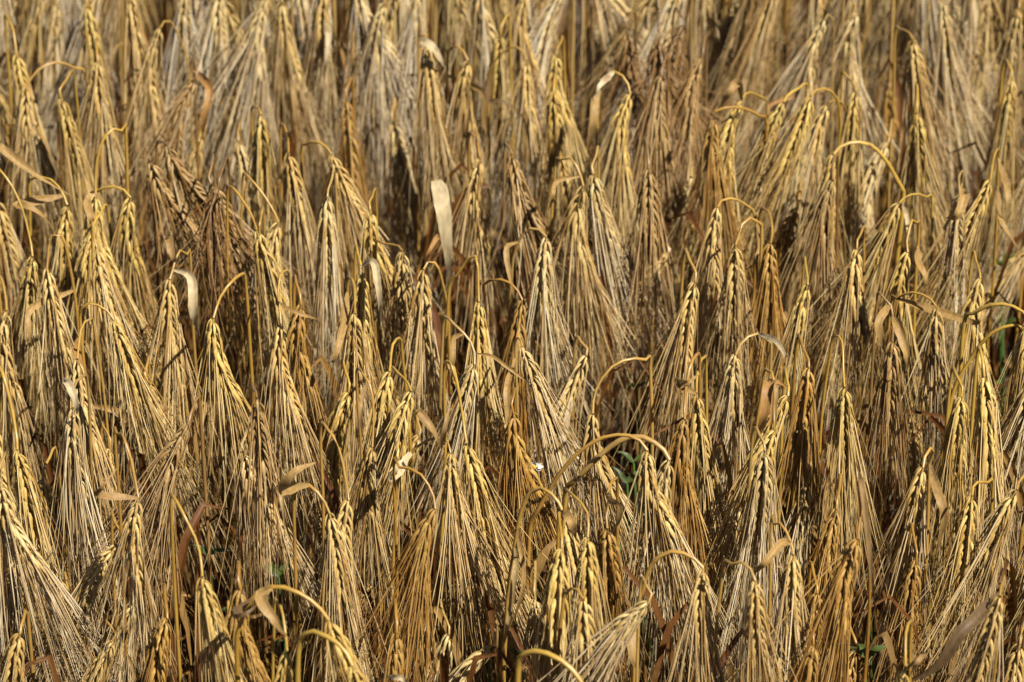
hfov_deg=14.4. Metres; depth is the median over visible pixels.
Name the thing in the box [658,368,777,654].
barley plant
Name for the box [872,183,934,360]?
barley plant
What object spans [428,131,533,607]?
barley plant
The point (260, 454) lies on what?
barley plant
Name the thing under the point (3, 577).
barley plant
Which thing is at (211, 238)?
barley plant
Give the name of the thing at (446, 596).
barley plant
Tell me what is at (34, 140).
barley plant
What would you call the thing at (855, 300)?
barley plant
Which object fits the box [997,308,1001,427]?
green weed
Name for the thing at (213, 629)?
barley plant
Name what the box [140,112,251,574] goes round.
barley plant
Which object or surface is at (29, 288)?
barley plant
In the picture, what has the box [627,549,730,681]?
barley plant
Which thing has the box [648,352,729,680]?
barley plant
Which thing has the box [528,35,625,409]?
barley plant
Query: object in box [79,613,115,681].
barley plant
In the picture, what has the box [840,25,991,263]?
barley plant
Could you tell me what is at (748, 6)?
barley plant
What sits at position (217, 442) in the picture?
barley plant
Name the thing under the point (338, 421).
barley plant
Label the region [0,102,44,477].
barley plant
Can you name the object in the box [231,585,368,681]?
barley plant
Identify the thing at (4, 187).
barley plant
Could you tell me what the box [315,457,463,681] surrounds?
barley plant
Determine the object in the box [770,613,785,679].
barley plant
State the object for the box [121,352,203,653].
barley plant
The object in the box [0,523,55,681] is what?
barley plant
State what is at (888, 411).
barley plant
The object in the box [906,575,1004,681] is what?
barley plant
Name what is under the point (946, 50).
barley plant
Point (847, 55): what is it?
barley plant
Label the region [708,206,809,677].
barley plant
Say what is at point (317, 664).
barley plant
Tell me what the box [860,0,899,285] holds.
barley plant
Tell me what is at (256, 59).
barley plant
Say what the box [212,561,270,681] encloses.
barley plant
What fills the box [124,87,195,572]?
barley plant
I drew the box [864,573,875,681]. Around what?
green weed
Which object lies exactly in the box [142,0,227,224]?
barley plant
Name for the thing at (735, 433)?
barley plant
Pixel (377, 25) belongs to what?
barley plant
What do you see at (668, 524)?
barley plant
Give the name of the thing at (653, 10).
barley plant
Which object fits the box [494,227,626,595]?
barley plant
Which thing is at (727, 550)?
barley plant
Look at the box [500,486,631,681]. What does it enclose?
barley plant
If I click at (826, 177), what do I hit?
barley plant
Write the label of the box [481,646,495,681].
green weed
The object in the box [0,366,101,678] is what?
barley plant
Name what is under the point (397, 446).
barley plant
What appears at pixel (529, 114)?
barley plant
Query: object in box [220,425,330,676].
barley plant
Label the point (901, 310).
barley plant
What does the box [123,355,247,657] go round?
barley plant
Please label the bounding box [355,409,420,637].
barley plant
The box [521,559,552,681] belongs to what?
barley plant
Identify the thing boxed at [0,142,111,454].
barley plant
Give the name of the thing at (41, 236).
barley plant
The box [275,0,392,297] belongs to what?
barley plant
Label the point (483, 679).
barley plant
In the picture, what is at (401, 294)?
barley plant
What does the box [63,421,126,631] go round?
barley plant
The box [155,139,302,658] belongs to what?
barley plant
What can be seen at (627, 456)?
green weed
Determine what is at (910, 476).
barley plant
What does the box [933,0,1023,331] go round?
barley plant
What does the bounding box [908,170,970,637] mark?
barley plant
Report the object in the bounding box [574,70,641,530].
barley plant
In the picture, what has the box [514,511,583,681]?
barley plant
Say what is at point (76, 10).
barley plant
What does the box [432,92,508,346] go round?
barley plant
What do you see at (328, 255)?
barley plant
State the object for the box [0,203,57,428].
barley plant
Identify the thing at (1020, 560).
barley plant
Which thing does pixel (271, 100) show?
barley plant
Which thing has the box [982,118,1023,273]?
barley plant
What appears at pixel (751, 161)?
barley plant
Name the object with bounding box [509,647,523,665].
green weed
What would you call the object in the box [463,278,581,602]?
barley plant
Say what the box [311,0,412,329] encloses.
barley plant
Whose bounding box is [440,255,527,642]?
barley plant
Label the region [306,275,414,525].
barley plant
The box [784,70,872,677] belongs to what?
barley plant
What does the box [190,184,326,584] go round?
barley plant
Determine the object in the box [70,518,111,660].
barley plant
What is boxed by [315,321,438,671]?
barley plant
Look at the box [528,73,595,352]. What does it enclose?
barley plant
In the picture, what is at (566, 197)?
barley plant
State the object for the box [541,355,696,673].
barley plant
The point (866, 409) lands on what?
barley plant
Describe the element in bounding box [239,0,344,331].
barley plant
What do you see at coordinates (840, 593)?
barley plant
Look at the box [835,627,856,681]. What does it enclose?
barley plant
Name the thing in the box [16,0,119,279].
barley plant
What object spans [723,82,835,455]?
barley plant
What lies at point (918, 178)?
barley plant
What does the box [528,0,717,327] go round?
barley plant
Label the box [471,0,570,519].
barley plant
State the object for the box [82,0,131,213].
barley plant
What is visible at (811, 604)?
barley plant
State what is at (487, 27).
barley plant
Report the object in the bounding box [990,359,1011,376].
barley plant
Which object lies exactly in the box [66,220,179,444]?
barley plant
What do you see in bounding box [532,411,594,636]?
barley plant
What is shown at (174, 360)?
barley plant
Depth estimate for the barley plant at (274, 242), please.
2.69 m
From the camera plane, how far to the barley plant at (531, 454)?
2.75 m
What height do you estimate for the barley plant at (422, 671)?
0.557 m
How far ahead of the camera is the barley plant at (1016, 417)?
2.51 m
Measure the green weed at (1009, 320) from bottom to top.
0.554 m
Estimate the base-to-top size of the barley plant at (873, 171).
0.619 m
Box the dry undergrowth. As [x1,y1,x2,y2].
[0,0,1023,681]
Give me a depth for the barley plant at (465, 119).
2.91 m
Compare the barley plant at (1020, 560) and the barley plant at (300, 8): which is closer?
the barley plant at (1020, 560)
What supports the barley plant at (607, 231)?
on the ground
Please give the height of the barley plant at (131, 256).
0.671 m
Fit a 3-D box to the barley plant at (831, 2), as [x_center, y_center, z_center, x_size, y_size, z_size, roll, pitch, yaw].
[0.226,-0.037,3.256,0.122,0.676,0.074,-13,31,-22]
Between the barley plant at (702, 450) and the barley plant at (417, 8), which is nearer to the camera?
the barley plant at (702, 450)
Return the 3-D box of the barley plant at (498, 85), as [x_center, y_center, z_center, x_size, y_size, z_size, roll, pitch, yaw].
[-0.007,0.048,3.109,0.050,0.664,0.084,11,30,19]
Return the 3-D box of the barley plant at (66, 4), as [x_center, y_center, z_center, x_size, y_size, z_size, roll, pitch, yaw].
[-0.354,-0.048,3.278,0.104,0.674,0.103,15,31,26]
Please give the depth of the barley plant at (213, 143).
3.21 m
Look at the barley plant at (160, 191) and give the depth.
2.74 m
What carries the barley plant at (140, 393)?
on the ground
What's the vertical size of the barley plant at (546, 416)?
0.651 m
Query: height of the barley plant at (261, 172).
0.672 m
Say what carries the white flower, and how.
on the ground
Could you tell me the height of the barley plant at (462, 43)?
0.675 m
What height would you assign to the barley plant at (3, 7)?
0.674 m
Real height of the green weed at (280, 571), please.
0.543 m
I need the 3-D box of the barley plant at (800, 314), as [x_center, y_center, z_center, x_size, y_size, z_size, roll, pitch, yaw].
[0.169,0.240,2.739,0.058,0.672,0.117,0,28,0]
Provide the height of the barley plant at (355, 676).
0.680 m
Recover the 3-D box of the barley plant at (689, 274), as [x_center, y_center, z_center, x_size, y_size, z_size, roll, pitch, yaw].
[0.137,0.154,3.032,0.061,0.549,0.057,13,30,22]
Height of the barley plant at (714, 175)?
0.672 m
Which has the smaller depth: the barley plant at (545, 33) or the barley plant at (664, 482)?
the barley plant at (664, 482)
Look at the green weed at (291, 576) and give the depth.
2.52 m
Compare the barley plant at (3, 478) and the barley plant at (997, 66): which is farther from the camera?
the barley plant at (997, 66)
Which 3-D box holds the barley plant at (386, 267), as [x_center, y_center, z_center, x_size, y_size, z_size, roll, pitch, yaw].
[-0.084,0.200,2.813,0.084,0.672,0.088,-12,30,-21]
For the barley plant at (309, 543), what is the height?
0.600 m
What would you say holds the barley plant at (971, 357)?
on the ground
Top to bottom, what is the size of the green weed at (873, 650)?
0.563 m
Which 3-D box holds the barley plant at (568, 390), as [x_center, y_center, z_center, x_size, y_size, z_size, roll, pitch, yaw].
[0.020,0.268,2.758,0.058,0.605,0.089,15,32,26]
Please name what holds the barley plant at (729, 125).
on the ground
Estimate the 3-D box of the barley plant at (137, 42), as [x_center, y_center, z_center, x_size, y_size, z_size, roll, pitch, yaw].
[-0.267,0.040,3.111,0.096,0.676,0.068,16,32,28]
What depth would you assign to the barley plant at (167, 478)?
2.44 m
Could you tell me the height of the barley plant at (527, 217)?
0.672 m
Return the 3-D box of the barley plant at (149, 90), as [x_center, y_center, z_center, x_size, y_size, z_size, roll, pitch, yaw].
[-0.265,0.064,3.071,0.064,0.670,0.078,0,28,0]
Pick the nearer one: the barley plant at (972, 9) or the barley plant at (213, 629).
the barley plant at (213, 629)
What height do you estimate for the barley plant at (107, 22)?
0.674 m
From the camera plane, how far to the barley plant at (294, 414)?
2.53 m
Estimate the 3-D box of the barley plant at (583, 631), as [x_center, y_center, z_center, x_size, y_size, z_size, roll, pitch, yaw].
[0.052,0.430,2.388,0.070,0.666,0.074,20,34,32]
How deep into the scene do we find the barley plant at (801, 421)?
2.51 m
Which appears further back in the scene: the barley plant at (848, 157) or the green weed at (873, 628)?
the barley plant at (848, 157)
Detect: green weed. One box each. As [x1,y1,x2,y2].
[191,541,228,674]
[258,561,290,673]
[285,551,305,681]
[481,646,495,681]
[499,455,524,647]
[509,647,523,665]
[611,466,651,675]
[613,521,631,681]
[617,451,655,656]
[629,381,651,681]
[850,644,885,681]
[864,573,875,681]
[864,595,881,681]
[987,249,1021,609]
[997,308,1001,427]
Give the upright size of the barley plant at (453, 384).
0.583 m
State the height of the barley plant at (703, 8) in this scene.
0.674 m
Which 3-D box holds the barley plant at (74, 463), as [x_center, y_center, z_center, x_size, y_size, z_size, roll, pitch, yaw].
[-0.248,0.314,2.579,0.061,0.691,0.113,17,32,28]
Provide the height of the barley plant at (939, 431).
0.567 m
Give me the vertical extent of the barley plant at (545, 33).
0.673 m
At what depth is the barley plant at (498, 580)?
2.44 m
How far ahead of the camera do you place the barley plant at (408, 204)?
3.00 m
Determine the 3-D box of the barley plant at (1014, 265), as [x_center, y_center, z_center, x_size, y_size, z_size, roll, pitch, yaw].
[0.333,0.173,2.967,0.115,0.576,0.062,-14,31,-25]
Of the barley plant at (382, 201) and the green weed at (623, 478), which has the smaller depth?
the green weed at (623, 478)
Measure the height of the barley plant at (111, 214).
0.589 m
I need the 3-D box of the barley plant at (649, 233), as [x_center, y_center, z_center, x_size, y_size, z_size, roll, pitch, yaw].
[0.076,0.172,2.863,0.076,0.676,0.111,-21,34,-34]
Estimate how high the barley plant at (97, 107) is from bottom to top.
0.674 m
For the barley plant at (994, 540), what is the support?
on the ground
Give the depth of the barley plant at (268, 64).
3.13 m
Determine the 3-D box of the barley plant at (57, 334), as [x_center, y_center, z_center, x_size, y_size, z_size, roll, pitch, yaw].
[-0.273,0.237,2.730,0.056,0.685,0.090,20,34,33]
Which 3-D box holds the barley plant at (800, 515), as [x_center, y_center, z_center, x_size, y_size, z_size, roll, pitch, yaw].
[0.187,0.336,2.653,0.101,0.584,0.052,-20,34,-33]
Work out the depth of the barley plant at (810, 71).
2.98 m
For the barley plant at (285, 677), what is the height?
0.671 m
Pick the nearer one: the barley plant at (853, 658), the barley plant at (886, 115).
the barley plant at (853, 658)
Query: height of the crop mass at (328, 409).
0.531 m
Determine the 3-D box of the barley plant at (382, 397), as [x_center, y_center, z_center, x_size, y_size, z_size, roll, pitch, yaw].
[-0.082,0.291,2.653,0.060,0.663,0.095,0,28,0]
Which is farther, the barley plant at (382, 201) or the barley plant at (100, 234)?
the barley plant at (382, 201)
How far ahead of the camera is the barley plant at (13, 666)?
2.32 m
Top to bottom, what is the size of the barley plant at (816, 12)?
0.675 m
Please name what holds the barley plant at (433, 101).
on the ground
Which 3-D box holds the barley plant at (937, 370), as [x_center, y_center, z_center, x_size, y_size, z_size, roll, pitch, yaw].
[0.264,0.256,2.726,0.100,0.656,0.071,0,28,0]
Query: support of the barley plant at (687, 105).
on the ground
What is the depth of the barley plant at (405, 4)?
3.17 m
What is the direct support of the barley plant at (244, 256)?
on the ground
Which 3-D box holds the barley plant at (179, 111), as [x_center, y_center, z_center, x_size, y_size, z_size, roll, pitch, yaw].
[-0.243,0.104,2.994,0.118,0.673,0.068,-18,33,-31]
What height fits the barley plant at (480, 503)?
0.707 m
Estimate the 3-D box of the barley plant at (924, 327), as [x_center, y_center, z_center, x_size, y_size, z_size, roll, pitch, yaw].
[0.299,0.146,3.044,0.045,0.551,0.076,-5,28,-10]
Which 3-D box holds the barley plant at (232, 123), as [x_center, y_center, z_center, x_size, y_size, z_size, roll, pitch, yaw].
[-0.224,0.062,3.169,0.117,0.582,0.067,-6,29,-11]
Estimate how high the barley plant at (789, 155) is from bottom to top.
0.675 m
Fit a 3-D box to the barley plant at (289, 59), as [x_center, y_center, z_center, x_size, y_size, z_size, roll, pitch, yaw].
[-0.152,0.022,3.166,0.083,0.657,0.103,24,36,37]
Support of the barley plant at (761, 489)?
on the ground
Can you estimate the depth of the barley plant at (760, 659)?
2.25 m
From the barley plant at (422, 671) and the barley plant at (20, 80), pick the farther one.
the barley plant at (20, 80)
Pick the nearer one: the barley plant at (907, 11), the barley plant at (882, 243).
the barley plant at (882, 243)
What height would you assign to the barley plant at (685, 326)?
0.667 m
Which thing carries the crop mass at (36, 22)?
on the ground
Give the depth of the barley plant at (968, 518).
2.37 m
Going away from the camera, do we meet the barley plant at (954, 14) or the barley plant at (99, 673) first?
the barley plant at (99, 673)
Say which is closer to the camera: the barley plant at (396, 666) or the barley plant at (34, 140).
the barley plant at (396, 666)
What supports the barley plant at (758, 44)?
on the ground
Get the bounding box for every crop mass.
[0,0,1023,665]
[0,125,1023,681]
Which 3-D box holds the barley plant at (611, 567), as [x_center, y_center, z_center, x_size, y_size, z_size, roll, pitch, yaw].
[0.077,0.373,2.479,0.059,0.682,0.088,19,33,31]
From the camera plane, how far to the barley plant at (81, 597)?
2.39 m
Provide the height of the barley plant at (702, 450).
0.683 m
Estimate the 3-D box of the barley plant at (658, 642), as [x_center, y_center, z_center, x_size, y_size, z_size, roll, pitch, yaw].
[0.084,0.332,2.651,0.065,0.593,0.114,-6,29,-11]
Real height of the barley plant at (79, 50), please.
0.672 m
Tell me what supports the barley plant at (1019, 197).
on the ground
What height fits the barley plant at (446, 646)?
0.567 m
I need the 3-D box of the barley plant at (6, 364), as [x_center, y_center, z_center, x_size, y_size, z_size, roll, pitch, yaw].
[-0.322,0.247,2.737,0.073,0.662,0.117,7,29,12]
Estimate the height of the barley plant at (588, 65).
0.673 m
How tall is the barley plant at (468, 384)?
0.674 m
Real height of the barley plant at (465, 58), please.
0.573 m
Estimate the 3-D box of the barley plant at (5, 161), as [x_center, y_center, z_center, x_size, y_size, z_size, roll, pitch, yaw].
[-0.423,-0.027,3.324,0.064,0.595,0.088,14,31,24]
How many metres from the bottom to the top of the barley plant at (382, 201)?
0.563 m
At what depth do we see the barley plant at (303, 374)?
2.56 m
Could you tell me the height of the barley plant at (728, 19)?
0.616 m
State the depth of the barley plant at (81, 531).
2.56 m
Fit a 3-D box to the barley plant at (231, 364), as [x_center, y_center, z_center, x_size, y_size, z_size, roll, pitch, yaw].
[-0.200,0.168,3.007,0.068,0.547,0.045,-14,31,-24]
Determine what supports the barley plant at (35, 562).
on the ground
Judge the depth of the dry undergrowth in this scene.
2.90 m
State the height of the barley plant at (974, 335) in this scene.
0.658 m
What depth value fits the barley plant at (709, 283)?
2.67 m
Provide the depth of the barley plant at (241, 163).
2.88 m
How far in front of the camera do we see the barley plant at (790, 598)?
2.30 m
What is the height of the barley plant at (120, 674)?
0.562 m
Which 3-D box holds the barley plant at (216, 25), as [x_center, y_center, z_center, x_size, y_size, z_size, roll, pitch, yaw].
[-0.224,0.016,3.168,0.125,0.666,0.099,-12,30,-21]
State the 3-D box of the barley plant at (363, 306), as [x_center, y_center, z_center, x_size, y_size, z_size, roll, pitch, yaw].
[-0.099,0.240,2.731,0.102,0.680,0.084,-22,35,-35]
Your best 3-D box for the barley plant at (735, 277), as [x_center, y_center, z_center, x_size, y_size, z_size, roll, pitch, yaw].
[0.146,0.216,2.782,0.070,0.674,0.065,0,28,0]
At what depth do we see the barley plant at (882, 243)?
2.68 m
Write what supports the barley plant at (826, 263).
on the ground
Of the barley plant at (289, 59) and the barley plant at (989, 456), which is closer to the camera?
the barley plant at (989, 456)
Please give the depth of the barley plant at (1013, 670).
2.35 m
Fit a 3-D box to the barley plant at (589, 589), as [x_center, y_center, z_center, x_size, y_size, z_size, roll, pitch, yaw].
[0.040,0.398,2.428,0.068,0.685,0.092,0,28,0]
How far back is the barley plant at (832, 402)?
2.75 m
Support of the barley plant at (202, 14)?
on the ground
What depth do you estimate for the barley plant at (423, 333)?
2.62 m
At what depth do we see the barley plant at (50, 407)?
2.88 m
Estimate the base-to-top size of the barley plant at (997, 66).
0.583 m
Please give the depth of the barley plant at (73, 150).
2.85 m
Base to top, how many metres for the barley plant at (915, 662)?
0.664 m
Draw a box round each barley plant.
[0,0,67,263]
[0,12,43,228]
[0,14,68,255]
[0,61,128,508]
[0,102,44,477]
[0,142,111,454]
[0,169,62,448]
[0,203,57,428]
[0,275,51,494]
[0,281,71,455]
[0,361,72,531]
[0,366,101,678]
[0,435,97,675]
[0,451,130,681]
[0,487,64,671]
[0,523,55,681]
[0,609,34,681]
[1,57,27,359]
[1,470,73,579]
[5,0,120,266]
[5,446,97,681]
[9,0,186,557]
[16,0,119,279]
[17,0,134,183]
[17,509,119,681]
[25,234,167,628]
[26,69,130,531]
[28,160,81,386]
[30,0,157,366]
[35,373,139,671]
[46,38,153,297]
[51,203,136,534]
[52,317,146,589]
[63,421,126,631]
[63,570,95,680]
[64,396,214,681]
[66,123,169,663]
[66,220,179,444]
[66,452,113,636]
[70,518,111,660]
[72,128,195,442]
[73,302,218,648]
[77,426,186,681]
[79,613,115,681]
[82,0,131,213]
[85,185,162,431]
[90,574,138,681]
[93,54,245,592]
[101,235,237,594]
[110,489,192,681]
[111,20,211,563]
[111,387,186,681]
[112,0,211,377]
[117,156,311,652]
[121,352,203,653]
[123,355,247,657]
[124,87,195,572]
[128,0,315,663]
[134,0,247,598]
[136,158,252,657]
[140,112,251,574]
[141,583,171,681]
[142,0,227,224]
[142,0,279,216]
[147,0,311,661]
[151,79,298,395]
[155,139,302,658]
[157,272,307,679]
[169,492,246,681]
[184,345,279,630]
[185,39,234,557]
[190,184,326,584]
[191,382,321,681]
[195,240,268,569]
[206,172,318,646]
[207,154,341,537]
[210,0,344,206]
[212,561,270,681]
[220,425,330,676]
[225,403,377,655]
[231,121,315,579]
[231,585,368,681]
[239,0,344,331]
[240,206,301,605]
[242,105,305,362]
[245,28,311,292]
[246,122,337,493]
[249,0,340,612]
[251,269,345,673]
[267,274,351,634]
[269,35,340,419]
[270,0,366,617]
[271,597,407,681]
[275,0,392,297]
[276,462,387,681]
[277,356,370,678]
[277,421,381,681]
[285,367,430,676]
[289,0,340,681]
[292,562,389,681]
[295,629,365,681]
[299,169,365,425]
[300,140,452,681]
[301,245,421,665]
[305,77,388,492]
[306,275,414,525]
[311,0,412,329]
[311,0,438,341]
[314,187,458,636]
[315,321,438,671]
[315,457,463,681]
[317,365,416,660]
[328,0,498,333]
[349,337,414,608]
[351,81,455,280]
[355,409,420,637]
[358,98,452,597]
[360,0,448,524]
[362,0,496,493]
[375,240,437,637]
[382,598,405,681]
[387,234,461,488]
[388,400,566,681]
[397,33,481,606]
[399,360,566,671]
[400,314,533,636]
[403,505,491,675]
[407,0,546,548]
[411,591,435,681]
[415,45,506,337]
[427,598,453,681]
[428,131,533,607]
[429,0,499,336]
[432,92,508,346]
[435,350,535,643]
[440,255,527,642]
[449,619,498,681]
[450,0,496,272]
[451,0,628,423]
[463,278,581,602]
[463,591,512,681]
[464,46,561,466]
[464,482,532,681]
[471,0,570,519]
[471,142,619,494]
[472,14,540,681]
[474,0,575,677]
[487,387,567,676]
[491,348,609,621]
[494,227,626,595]
[496,335,589,548]
[498,157,653,592]
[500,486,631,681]
[503,337,639,681]
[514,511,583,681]
[515,648,583,681]
[520,434,740,681]
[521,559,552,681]
[524,433,742,681]
[525,134,602,469]
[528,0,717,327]
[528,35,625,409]
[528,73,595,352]
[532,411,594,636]
[538,576,652,681]
[541,11,724,500]
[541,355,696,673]
[543,145,694,587]
[554,587,613,681]
[561,52,698,665]
[562,0,681,407]
[562,488,621,681]
[567,233,670,665]
[571,7,718,312]
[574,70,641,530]
[575,13,756,648]
[581,0,710,379]
[585,137,683,680]
[588,0,688,579]
[591,165,714,406]
[597,476,655,681]
[603,247,698,681]
[613,32,713,516]
[626,496,702,681]
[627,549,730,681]
[633,0,749,388]
[636,197,763,520]
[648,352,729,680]
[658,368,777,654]
[662,489,749,681]
[663,106,767,454]
[664,354,749,635]
[665,78,767,448]
[665,224,720,621]
[670,87,840,589]
[674,332,787,590]
[678,0,738,260]
[678,0,787,586]
[688,366,789,655]
[691,217,778,657]
[693,650,708,681]
[694,13,783,243]
[696,0,765,263]
[696,72,783,461]
[697,14,834,351]
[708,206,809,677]
[711,426,820,681]
[711,558,796,681]
[718,477,897,681]
[719,181,860,507]
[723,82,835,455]
[737,156,820,522]
[738,0,865,260]
[743,99,850,331]
[743,256,815,510]
[747,0,845,480]
[747,460,811,677]
[750,153,877,444]
[754,514,824,681]
[759,333,822,680]
[769,473,871,681]
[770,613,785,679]
[777,0,927,369]
[777,140,910,681]
[780,193,932,561]
[781,0,881,397]
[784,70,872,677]
[792,561,829,681]
[796,334,1005,655]
[798,615,821,681]
[801,119,891,601]
[801,321,896,585]
[805,225,904,616]
[815,280,909,660]
[822,291,926,643]
[828,447,947,681]
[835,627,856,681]
[837,0,954,388]
[837,219,954,666]
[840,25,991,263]
[840,70,912,312]
[851,474,1023,681]
[853,389,963,681]
[854,291,985,659]
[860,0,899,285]
[868,83,984,680]
[869,0,992,189]
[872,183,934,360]
[872,522,932,681]
[874,291,982,519]
[875,148,1018,621]
[893,366,1005,679]
[894,618,925,681]
[895,208,950,496]
[898,0,1023,574]
[899,0,1023,372]
[901,0,1014,587]
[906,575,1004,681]
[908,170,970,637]
[910,247,1023,544]
[914,477,993,681]
[924,323,1022,681]
[928,250,1011,677]
[930,358,1023,680]
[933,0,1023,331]
[936,302,1023,639]
[943,503,1023,681]
[945,345,1023,678]
[948,58,1023,521]
[950,23,1023,541]
[956,0,1023,385]
[958,168,1023,333]
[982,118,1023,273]
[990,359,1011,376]
[999,618,1023,681]
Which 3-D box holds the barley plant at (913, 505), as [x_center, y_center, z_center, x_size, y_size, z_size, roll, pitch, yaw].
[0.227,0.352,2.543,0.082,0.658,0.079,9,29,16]
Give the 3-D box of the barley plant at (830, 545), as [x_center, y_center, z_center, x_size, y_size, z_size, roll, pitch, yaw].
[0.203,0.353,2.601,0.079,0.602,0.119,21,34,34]
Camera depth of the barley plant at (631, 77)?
2.94 m
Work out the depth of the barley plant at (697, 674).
2.34 m
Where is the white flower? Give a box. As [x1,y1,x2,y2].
[529,461,543,600]
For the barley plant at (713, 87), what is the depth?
3.28 m
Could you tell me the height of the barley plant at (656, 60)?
0.675 m
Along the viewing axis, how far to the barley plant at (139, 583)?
2.34 m
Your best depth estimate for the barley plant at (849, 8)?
3.05 m
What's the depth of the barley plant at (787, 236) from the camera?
2.83 m
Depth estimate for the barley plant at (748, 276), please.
2.97 m
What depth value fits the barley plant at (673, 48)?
2.94 m
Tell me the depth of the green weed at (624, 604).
2.59 m
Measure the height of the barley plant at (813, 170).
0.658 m
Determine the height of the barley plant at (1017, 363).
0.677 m
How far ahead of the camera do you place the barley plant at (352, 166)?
2.94 m
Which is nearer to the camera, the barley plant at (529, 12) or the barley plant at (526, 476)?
the barley plant at (526, 476)
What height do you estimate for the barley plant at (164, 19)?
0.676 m
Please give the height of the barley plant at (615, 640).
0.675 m
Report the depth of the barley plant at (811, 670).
2.30 m
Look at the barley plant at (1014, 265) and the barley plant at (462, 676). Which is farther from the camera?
the barley plant at (1014, 265)
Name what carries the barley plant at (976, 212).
on the ground
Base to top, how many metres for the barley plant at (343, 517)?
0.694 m
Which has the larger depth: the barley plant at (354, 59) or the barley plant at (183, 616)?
the barley plant at (354, 59)
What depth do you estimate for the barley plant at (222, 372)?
2.53 m
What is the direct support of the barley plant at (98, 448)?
on the ground
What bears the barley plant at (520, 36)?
on the ground
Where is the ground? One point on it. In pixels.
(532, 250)
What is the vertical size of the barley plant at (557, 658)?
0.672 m
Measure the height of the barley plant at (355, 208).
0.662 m
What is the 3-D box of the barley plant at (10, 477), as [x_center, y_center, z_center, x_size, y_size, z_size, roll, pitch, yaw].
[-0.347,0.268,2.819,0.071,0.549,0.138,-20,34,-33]
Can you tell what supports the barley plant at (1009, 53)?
on the ground
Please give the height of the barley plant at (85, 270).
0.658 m
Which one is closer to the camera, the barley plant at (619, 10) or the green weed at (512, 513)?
the green weed at (512, 513)
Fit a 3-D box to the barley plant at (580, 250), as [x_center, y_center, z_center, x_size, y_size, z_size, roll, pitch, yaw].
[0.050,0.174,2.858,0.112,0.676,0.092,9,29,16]
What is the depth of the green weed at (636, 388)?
2.66 m
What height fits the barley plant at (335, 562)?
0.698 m
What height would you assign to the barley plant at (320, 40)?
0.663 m
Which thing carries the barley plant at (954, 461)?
on the ground
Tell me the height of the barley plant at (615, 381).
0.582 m
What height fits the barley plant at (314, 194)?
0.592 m
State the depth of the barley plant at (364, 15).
3.02 m
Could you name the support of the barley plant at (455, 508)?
on the ground
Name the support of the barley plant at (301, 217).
on the ground
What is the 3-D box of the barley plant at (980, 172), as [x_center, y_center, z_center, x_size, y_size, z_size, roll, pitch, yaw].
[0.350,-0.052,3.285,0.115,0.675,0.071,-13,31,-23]
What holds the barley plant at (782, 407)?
on the ground
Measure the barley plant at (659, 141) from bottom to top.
0.676 m
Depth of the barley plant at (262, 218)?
2.68 m
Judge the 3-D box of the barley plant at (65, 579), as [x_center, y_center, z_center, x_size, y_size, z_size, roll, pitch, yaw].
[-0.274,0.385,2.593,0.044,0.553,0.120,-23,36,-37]
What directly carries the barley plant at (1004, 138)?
on the ground
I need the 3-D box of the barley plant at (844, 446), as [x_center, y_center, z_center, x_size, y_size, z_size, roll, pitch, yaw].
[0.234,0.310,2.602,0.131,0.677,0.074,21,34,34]
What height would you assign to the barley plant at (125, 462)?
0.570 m
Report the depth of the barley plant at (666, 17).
3.02 m
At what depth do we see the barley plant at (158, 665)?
2.34 m
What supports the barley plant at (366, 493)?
on the ground
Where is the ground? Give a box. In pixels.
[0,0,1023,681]
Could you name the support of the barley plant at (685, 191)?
on the ground
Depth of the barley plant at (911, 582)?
2.39 m
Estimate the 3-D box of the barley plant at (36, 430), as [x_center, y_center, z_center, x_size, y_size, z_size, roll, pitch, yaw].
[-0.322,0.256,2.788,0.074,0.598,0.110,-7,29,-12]
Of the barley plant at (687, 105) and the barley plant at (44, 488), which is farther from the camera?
the barley plant at (687, 105)

